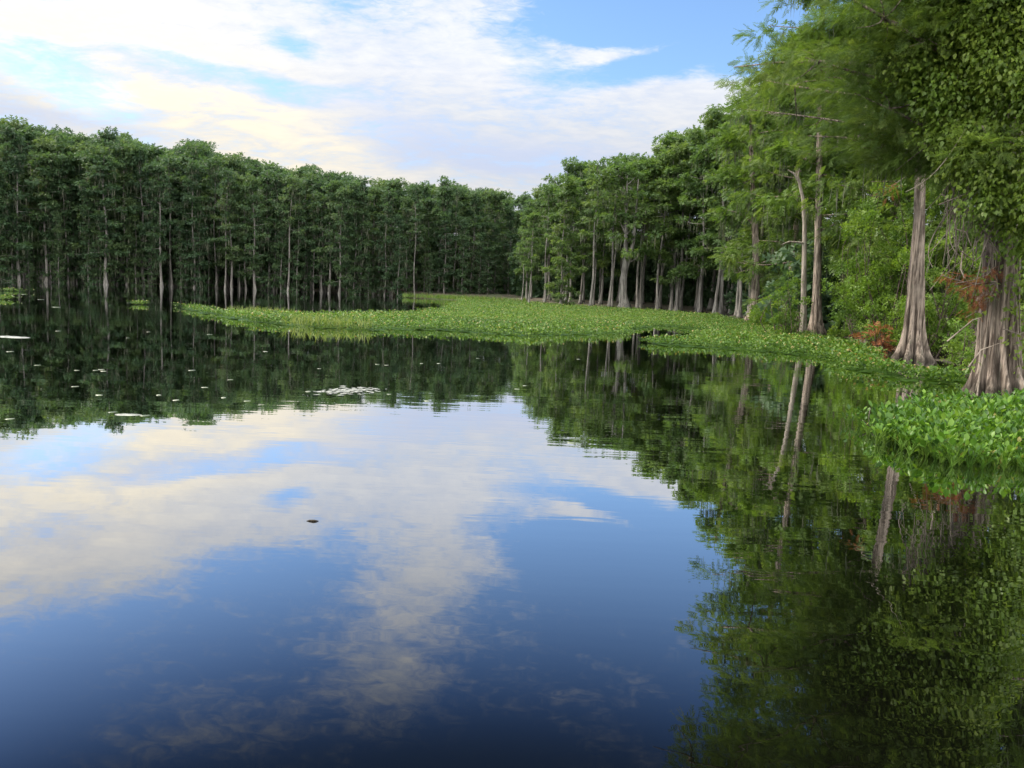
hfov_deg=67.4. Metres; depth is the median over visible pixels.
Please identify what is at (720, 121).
cypress tree
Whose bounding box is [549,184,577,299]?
cypress tree
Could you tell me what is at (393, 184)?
cypress tree
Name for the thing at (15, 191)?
cypress tree
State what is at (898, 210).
cypress tree
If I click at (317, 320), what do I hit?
grass tussock
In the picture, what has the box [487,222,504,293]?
cypress tree
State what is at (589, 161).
cypress tree
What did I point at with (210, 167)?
cypress tree
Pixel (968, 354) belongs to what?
shrub
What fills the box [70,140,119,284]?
cypress tree
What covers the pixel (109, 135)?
cypress tree
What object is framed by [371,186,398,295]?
cypress tree
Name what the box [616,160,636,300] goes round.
cypress tree
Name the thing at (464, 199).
cypress tree
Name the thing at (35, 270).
cypress tree
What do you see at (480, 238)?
cypress tree
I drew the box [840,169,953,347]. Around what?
shrub
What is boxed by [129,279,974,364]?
ground
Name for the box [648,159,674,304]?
cypress tree
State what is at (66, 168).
cypress tree
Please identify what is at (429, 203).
cypress tree
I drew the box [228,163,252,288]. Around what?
cypress tree
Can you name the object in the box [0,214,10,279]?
cypress tree
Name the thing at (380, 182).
cypress tree
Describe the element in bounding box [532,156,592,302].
cypress tree
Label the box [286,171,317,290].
cypress tree
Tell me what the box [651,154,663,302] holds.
cypress tree
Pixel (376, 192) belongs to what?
cypress tree
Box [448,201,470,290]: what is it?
cypress tree
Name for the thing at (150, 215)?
cypress tree
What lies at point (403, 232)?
cypress tree
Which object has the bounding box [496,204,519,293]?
cypress tree
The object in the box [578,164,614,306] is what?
cypress tree
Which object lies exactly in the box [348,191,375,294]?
cypress tree
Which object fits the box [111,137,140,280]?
cypress tree
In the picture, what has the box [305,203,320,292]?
cypress tree
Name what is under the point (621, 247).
cypress tree
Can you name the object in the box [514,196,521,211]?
cypress tree
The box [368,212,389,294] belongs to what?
cypress tree
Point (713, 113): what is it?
cypress tree
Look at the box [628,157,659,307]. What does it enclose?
cypress tree
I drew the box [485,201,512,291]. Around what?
cypress tree
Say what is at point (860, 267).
shrub
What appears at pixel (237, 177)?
cypress tree
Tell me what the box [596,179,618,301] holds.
cypress tree
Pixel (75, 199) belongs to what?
cypress tree
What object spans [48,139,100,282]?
cypress tree
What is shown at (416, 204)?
cypress tree
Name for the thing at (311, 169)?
cypress tree
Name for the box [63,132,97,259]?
cypress tree
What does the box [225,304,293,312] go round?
grass tussock
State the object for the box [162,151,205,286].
cypress tree
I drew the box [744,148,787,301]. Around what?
cypress tree
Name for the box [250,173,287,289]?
cypress tree
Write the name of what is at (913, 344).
cypress tree
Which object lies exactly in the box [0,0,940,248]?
sky
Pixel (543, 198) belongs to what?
cypress tree
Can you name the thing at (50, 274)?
cypress tree
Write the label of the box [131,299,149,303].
plant raft
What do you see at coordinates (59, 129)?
cypress tree
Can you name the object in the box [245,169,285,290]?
cypress tree
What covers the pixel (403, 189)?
cypress tree
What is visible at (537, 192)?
cypress tree
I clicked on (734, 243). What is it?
cypress tree
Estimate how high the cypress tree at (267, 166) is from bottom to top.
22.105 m
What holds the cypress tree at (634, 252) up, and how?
on the ground
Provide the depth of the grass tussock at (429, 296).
108.88 m
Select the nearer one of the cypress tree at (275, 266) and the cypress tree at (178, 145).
the cypress tree at (275, 266)
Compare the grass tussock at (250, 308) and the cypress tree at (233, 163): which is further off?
the cypress tree at (233, 163)
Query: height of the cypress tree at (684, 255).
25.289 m
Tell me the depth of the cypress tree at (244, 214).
116.35 m
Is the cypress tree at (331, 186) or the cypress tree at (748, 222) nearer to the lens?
the cypress tree at (748, 222)
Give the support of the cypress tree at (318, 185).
on the ground
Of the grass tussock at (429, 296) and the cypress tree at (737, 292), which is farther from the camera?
the grass tussock at (429, 296)
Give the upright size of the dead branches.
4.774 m
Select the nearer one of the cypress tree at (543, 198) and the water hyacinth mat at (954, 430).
the water hyacinth mat at (954, 430)
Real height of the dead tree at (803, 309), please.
9.477 m
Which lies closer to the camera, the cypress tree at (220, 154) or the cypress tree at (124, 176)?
the cypress tree at (124, 176)
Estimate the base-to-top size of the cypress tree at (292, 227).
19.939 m
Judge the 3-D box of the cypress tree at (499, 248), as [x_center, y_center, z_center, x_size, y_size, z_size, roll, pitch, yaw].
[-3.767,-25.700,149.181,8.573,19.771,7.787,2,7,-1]
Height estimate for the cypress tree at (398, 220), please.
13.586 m
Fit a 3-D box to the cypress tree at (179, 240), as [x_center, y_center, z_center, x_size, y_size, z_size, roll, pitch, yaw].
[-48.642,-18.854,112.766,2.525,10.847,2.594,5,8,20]
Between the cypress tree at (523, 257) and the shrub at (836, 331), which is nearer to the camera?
the shrub at (836, 331)
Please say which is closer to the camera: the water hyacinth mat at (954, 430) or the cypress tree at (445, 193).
the water hyacinth mat at (954, 430)
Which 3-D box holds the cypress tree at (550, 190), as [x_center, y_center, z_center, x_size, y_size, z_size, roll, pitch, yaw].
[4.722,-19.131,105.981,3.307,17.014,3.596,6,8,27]
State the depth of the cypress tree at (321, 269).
118.73 m
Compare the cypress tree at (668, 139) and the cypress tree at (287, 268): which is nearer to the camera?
the cypress tree at (668, 139)
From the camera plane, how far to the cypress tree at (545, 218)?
115.87 m
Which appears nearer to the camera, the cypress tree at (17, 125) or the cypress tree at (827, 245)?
the cypress tree at (827, 245)
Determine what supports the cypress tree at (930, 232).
on the ground
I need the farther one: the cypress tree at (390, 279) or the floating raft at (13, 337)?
the cypress tree at (390, 279)
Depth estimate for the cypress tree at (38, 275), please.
107.77 m
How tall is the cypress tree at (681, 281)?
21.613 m
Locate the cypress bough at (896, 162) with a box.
[853,110,991,201]
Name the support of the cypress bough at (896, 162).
attached to the cypress tree at (999, 367)
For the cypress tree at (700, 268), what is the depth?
97.60 m
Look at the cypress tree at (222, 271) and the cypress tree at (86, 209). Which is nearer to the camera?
the cypress tree at (86, 209)
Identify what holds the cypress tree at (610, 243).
on the ground
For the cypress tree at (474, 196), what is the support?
on the ground
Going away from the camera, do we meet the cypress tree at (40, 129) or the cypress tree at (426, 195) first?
the cypress tree at (40, 129)
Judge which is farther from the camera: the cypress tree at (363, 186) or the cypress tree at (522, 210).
the cypress tree at (522, 210)
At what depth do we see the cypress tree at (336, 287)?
140.22 m
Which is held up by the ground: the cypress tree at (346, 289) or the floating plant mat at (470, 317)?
the cypress tree at (346, 289)
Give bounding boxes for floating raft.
[0,336,29,337]
[115,414,139,415]
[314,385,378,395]
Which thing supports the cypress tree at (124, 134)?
on the ground
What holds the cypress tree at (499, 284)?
on the ground
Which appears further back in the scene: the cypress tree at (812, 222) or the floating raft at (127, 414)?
the cypress tree at (812, 222)
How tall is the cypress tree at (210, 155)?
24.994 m
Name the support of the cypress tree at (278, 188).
on the ground
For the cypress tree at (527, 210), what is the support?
on the ground
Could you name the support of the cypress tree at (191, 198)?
on the ground
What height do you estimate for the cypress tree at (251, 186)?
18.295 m
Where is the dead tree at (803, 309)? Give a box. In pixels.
[781,169,806,334]
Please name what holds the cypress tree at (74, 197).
on the ground
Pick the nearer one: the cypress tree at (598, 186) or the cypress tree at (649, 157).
the cypress tree at (598, 186)
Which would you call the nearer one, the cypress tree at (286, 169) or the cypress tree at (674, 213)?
the cypress tree at (674, 213)
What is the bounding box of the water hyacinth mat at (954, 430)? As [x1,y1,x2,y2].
[842,388,1023,472]
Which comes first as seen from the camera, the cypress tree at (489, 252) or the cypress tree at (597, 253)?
the cypress tree at (597, 253)
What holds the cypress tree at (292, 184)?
on the ground
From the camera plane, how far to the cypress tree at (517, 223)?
145.46 m
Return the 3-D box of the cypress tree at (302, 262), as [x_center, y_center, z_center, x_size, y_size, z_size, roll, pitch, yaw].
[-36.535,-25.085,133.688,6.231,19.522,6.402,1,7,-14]
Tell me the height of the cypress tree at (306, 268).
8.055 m
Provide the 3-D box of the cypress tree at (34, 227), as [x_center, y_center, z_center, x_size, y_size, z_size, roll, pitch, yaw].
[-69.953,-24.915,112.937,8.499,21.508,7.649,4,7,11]
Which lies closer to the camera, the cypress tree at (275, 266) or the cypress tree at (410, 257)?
the cypress tree at (275, 266)
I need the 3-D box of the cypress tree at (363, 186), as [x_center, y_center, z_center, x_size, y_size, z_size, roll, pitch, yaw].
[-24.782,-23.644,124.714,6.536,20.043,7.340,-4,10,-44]
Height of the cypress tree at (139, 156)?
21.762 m
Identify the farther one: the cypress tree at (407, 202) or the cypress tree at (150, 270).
the cypress tree at (407, 202)
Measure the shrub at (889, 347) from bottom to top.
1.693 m
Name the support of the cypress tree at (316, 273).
on the ground
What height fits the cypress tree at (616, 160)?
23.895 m
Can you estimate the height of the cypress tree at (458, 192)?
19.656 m
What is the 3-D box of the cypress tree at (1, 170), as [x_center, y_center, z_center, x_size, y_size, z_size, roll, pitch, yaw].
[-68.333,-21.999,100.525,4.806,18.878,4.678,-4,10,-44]
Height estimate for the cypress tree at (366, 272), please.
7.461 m
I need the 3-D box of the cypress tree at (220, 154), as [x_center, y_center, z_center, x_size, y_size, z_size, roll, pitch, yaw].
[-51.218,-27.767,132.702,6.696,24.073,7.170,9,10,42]
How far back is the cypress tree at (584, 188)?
105.06 m
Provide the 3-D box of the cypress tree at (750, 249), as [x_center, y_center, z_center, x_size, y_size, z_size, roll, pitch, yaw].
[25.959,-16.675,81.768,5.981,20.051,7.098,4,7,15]
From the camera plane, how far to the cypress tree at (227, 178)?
113.82 m
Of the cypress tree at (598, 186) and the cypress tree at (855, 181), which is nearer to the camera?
the cypress tree at (855, 181)
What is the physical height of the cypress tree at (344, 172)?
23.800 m
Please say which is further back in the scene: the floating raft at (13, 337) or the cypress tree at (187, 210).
the cypress tree at (187, 210)
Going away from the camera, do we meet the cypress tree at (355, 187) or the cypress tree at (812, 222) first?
the cypress tree at (812, 222)
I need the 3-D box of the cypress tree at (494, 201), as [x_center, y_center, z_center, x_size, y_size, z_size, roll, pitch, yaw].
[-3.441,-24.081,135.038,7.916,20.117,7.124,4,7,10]
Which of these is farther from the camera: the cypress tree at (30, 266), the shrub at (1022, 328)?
the cypress tree at (30, 266)
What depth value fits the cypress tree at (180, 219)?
120.14 m
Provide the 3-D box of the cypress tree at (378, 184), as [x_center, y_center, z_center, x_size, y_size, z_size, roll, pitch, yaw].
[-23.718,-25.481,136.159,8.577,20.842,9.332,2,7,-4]
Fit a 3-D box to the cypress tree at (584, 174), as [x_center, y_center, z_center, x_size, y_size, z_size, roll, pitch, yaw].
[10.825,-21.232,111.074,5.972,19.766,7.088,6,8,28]
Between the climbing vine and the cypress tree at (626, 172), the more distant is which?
the cypress tree at (626, 172)
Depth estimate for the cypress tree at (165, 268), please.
121.72 m
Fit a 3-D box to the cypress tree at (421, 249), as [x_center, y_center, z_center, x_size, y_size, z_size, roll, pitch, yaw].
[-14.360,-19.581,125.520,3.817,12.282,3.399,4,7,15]
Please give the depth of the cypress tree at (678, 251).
98.56 m
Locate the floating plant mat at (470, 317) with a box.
[172,297,970,383]
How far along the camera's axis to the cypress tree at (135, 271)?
110.73 m
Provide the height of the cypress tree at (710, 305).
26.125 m
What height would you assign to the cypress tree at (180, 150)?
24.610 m
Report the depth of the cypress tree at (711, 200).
86.78 m
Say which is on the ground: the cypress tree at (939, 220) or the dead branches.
the cypress tree at (939, 220)
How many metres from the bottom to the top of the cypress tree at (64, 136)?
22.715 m
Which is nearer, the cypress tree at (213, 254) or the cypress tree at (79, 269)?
the cypress tree at (79, 269)
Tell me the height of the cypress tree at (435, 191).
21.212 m
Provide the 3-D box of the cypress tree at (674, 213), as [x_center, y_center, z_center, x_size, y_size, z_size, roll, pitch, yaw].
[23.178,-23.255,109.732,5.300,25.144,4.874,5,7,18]
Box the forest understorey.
[15,218,1022,334]
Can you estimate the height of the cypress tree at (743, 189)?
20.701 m
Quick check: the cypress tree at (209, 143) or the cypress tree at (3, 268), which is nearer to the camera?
the cypress tree at (3, 268)
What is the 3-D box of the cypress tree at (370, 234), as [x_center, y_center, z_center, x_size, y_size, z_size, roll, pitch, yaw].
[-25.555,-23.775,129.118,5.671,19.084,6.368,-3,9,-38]
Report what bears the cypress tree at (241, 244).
on the ground
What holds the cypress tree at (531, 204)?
on the ground
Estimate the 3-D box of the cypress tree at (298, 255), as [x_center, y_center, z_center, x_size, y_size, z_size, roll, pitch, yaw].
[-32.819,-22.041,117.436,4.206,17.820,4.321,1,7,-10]
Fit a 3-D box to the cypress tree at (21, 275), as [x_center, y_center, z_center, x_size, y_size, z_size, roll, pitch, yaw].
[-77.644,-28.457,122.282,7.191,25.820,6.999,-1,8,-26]
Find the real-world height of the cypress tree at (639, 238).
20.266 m
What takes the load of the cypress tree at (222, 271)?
on the ground
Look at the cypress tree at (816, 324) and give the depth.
46.26 m
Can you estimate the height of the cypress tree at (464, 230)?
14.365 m
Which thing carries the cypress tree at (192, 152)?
on the ground
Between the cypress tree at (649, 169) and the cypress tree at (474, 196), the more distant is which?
the cypress tree at (474, 196)
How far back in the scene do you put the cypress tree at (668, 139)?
95.98 m
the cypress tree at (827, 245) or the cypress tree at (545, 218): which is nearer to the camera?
the cypress tree at (827, 245)
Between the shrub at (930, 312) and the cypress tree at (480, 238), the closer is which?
the shrub at (930, 312)
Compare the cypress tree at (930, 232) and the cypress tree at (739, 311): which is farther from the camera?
the cypress tree at (739, 311)
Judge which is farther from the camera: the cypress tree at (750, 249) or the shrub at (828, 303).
the cypress tree at (750, 249)
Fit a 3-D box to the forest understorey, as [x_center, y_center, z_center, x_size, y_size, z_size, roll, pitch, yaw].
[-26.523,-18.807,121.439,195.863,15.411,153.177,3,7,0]
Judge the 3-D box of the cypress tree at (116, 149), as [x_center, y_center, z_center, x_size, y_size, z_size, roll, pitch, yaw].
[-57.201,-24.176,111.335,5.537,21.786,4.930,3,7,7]
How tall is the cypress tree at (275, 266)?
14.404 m
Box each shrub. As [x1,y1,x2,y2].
[742,301,788,328]
[760,270,812,333]
[808,288,848,322]
[819,225,954,344]
[823,203,901,338]
[825,322,856,336]
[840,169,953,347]
[851,321,896,354]
[856,292,905,349]
[887,230,981,358]
[926,317,977,358]
[938,316,976,372]
[1018,303,1023,363]
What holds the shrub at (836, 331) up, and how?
on the ground
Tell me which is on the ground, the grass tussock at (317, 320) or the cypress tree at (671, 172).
the cypress tree at (671, 172)
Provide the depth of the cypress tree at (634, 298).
114.09 m
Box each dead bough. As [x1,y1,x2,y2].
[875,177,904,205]
[933,267,1003,321]
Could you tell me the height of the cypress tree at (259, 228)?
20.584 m
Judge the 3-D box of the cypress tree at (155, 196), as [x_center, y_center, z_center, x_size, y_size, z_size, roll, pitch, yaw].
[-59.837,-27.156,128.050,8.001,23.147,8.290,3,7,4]
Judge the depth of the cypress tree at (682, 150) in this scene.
93.76 m
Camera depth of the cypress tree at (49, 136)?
117.19 m
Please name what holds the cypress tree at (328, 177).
on the ground
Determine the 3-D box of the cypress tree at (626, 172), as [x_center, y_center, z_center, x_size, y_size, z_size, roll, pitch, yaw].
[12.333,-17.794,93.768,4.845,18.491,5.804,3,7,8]
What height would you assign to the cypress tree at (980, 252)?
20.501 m
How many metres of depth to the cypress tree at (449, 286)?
144.75 m
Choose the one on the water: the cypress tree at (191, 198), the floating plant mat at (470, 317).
the floating plant mat at (470, 317)
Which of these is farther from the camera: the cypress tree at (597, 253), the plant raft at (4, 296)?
the cypress tree at (597, 253)
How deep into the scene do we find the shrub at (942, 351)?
29.60 m
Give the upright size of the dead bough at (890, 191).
0.987 m
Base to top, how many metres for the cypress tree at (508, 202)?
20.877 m
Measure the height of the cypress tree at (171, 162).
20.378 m
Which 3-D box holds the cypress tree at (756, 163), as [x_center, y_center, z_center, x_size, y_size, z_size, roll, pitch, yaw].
[20.718,-14.689,56.887,10.474,23.234,11.280,-1,8,-24]
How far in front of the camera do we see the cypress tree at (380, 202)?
130.86 m
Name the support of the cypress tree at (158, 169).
on the ground
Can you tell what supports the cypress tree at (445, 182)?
on the ground
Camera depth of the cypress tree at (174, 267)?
140.57 m
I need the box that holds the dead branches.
[925,170,1023,366]
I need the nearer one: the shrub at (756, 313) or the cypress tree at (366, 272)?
the shrub at (756, 313)
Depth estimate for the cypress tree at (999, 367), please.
18.16 m
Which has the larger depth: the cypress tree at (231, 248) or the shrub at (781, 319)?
the cypress tree at (231, 248)
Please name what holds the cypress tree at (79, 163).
on the ground
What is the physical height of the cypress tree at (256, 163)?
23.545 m
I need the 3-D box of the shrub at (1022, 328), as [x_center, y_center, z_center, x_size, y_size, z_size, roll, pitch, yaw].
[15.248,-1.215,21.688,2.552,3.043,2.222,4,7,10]
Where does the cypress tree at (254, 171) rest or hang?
on the ground
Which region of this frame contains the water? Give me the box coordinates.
[0,278,1023,767]
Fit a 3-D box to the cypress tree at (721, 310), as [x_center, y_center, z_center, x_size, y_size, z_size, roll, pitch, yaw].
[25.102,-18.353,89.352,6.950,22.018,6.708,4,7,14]
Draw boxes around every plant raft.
[0,294,14,298]
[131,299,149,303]
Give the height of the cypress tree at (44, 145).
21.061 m
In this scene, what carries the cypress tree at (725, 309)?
on the ground
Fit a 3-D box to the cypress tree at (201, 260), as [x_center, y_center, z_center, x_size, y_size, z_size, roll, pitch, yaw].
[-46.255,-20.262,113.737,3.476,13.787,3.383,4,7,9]
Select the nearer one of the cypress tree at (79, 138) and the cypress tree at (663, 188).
the cypress tree at (663, 188)
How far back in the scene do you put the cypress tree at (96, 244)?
106.97 m
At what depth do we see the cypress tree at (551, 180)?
121.95 m
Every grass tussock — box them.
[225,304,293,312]
[281,312,373,328]
[402,293,526,300]
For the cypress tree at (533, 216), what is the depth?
98.61 m
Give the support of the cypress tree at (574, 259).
on the ground
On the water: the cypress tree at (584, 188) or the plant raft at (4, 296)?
the plant raft at (4, 296)
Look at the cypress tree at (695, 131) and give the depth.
93.92 m
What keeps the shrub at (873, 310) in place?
on the ground
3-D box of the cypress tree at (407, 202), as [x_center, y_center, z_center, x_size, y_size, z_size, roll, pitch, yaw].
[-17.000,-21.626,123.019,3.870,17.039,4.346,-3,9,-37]
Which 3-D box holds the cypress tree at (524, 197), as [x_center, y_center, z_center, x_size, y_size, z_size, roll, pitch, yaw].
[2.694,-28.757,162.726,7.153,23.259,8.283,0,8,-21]
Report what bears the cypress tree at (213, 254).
on the ground
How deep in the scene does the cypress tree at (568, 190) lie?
93.80 m
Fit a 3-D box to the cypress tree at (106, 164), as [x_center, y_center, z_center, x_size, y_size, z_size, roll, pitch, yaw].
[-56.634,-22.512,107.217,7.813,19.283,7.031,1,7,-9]
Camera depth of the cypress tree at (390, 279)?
121.51 m
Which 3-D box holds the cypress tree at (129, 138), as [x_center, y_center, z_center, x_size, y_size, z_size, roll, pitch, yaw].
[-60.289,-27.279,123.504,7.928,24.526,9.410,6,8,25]
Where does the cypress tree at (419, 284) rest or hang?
on the ground
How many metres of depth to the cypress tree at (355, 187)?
117.93 m
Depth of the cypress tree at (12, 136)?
101.18 m
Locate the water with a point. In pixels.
(680, 556)
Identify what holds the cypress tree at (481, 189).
on the ground
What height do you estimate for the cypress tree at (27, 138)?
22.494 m
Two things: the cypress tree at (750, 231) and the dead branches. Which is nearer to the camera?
the dead branches
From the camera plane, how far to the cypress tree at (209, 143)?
133.66 m
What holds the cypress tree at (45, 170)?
on the ground
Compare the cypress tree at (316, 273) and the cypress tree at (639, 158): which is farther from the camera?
the cypress tree at (316, 273)
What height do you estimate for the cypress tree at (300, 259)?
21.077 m
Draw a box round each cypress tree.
[0,114,38,278]
[0,118,38,265]
[0,123,49,281]
[0,143,38,279]
[0,146,10,279]
[0,170,19,281]
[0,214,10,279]
[2,126,53,280]
[6,122,45,276]
[9,151,72,281]
[11,123,45,278]
[18,136,74,280]
[18,140,52,280]
[20,227,34,281]
[21,189,53,278]
[27,150,68,282]
[29,227,43,281]
[32,129,89,281]
[34,132,68,280]
[43,125,72,139]
[45,151,81,282]
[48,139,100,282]
[49,211,67,282]
[55,164,83,281]
[58,174,86,283]
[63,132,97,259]
[65,142,122,281]
[67,179,101,283]
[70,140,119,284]
[71,150,139,284]
[73,231,87,283]
[82,165,117,284]
[90,126,134,283]
[101,138,134,284]
[106,143,148,284]
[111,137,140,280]
[117,131,132,138]
[117,135,158,283]
[118,143,179,285]
[120,151,143,283]
[122,140,164,285]
[122,199,148,285]
[130,156,177,267]
[137,159,178,286]
[141,233,159,285]
[143,147,185,285]
[148,158,168,282]
[150,160,186,285]
[153,154,183,286]
[161,150,179,283]
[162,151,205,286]
[167,145,200,285]
[171,218,188,287]
[173,139,224,285]
[173,140,210,276]
[174,154,212,286]
[174,158,213,287]
[174,202,198,287]
[184,141,224,286]
[186,139,218,285]
[187,201,210,287]
[197,151,224,284]
[198,155,230,287]
[202,235,214,287]
[204,160,233,287]
[205,152,227,286]
[205,153,246,287]
[208,179,246,288]
[212,152,251,286]
[214,166,239,288]
[217,171,257,288]
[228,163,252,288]
[228,240,249,288]
[230,183,255,289]
[233,173,276,289]
[240,165,268,288]
[242,158,262,287]
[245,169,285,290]
[246,159,304,289]
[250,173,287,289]
[250,197,274,287]
[252,230,267,289]
[257,169,291,290]
[267,167,293,286]
[272,182,298,286]
[272,202,292,291]
[274,174,306,291]
[277,169,310,290]
[277,171,300,290]
[283,182,309,291]
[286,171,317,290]
[289,204,315,290]
[290,164,325,291]
[295,164,321,185]
[301,245,312,291]
[303,179,346,292]
[305,178,336,291]
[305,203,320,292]
[306,187,334,288]
[308,190,335,292]
[309,170,342,291]
[323,172,349,290]
[324,171,351,285]
[324,186,355,293]
[328,180,353,290]
[331,179,371,294]
[332,177,361,292]
[337,223,355,293]
[340,174,375,293]
[348,187,376,292]
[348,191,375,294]
[352,180,396,274]
[354,185,397,294]
[363,251,374,294]
[367,186,384,292]
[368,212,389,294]
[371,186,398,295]
[373,177,387,257]
[374,177,409,294]
[380,227,403,295]
[382,186,416,285]
[384,214,408,295]
[388,195,425,289]
[392,197,426,287]
[394,196,418,294]
[399,180,434,289]
[403,182,425,295]
[408,187,436,290]
[412,197,439,290]
[415,185,459,291]
[415,227,434,291]
[424,190,453,290]
[429,175,461,291]
[429,185,457,281]
[431,211,460,293]
[435,187,475,291]
[441,184,471,291]
[446,184,466,292]
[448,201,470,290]
[454,216,471,294]
[457,188,485,293]
[457,188,503,292]
[457,195,492,292]
[472,188,515,293]
[472,232,487,293]
[475,187,487,246]
[478,209,509,292]
[479,246,497,293]
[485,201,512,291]
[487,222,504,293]
[495,197,518,292]
[496,198,521,292]
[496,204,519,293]
[501,210,523,293]
[507,186,554,276]
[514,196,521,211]
[514,206,546,300]
[515,198,535,243]
[516,211,545,302]
[517,199,546,298]
[517,230,536,300]
[518,191,531,283]
[529,185,566,300]
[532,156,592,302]
[537,183,560,301]
[538,173,587,304]
[538,182,566,299]
[541,173,565,297]
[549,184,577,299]
[550,186,589,304]
[564,170,601,301]
[572,176,596,303]
[574,160,601,238]
[577,175,630,304]
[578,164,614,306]
[580,189,610,304]
[588,156,671,308]
[595,161,635,307]
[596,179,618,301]
[602,158,640,302]
[604,201,628,306]
[605,155,632,163]
[608,152,650,234]
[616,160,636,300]
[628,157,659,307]
[628,213,650,300]
[629,155,660,302]
[629,175,663,303]
[633,160,661,308]
[638,130,696,309]
[642,163,717,310]
[643,177,678,308]
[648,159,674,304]
[651,139,709,310]
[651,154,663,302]
[662,131,686,303]
[666,143,723,312]
[666,156,694,294]
[669,129,730,308]
[671,125,712,310]
[676,159,699,303]
[680,102,733,312]
[694,135,721,311]
[697,118,743,314]
[701,114,727,310]
[703,135,740,314]
[704,75,792,319]
[709,21,851,325]
[711,110,745,310]
[713,152,748,316]
[715,0,1023,394]
[715,64,847,306]
[717,128,742,314]
[719,0,966,361]
[721,151,774,317]
[723,178,809,273]
[724,118,735,312]
[727,154,751,315]
[728,118,770,215]
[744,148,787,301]
[750,5,925,331]
[753,0,869,334]
[760,7,910,292]
[761,139,814,310]
[796,0,943,336]
[838,50,1022,339]
[900,84,1023,348]
[910,105,1023,350]
[964,193,1023,305]
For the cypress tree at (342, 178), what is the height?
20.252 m
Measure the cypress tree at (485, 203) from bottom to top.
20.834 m
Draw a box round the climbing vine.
[852,0,1023,391]
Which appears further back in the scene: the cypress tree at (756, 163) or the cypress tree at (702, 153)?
the cypress tree at (702, 153)
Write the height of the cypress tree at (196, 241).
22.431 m
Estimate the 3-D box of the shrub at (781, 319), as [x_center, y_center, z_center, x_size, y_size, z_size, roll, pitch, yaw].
[15.280,-4.244,43.053,2.697,4.286,2.156,3,7,0]
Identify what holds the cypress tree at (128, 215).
on the ground
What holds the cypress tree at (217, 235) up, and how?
on the ground
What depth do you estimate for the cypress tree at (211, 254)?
117.39 m
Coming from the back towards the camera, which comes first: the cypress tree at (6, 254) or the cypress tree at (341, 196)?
the cypress tree at (341, 196)
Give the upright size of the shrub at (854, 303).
6.255 m
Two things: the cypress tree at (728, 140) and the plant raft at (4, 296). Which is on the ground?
the cypress tree at (728, 140)
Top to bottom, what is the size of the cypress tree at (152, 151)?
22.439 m
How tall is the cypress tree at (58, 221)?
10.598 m
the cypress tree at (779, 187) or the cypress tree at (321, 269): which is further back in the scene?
the cypress tree at (321, 269)
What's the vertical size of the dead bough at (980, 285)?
1.368 m
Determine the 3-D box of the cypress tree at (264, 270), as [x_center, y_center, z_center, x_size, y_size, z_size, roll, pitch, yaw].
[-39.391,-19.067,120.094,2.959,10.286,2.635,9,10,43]
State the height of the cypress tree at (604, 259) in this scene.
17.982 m
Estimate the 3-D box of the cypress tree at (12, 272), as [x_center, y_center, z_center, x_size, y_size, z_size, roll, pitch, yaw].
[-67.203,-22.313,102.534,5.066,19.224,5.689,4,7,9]
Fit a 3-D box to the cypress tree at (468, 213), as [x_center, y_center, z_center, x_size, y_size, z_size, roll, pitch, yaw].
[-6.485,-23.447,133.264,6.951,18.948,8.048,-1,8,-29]
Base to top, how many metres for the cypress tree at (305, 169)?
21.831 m
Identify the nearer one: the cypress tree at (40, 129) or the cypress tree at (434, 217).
the cypress tree at (40, 129)
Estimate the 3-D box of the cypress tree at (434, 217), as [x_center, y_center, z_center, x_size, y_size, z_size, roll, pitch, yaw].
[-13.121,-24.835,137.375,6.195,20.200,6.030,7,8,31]
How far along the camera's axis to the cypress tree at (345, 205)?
125.25 m

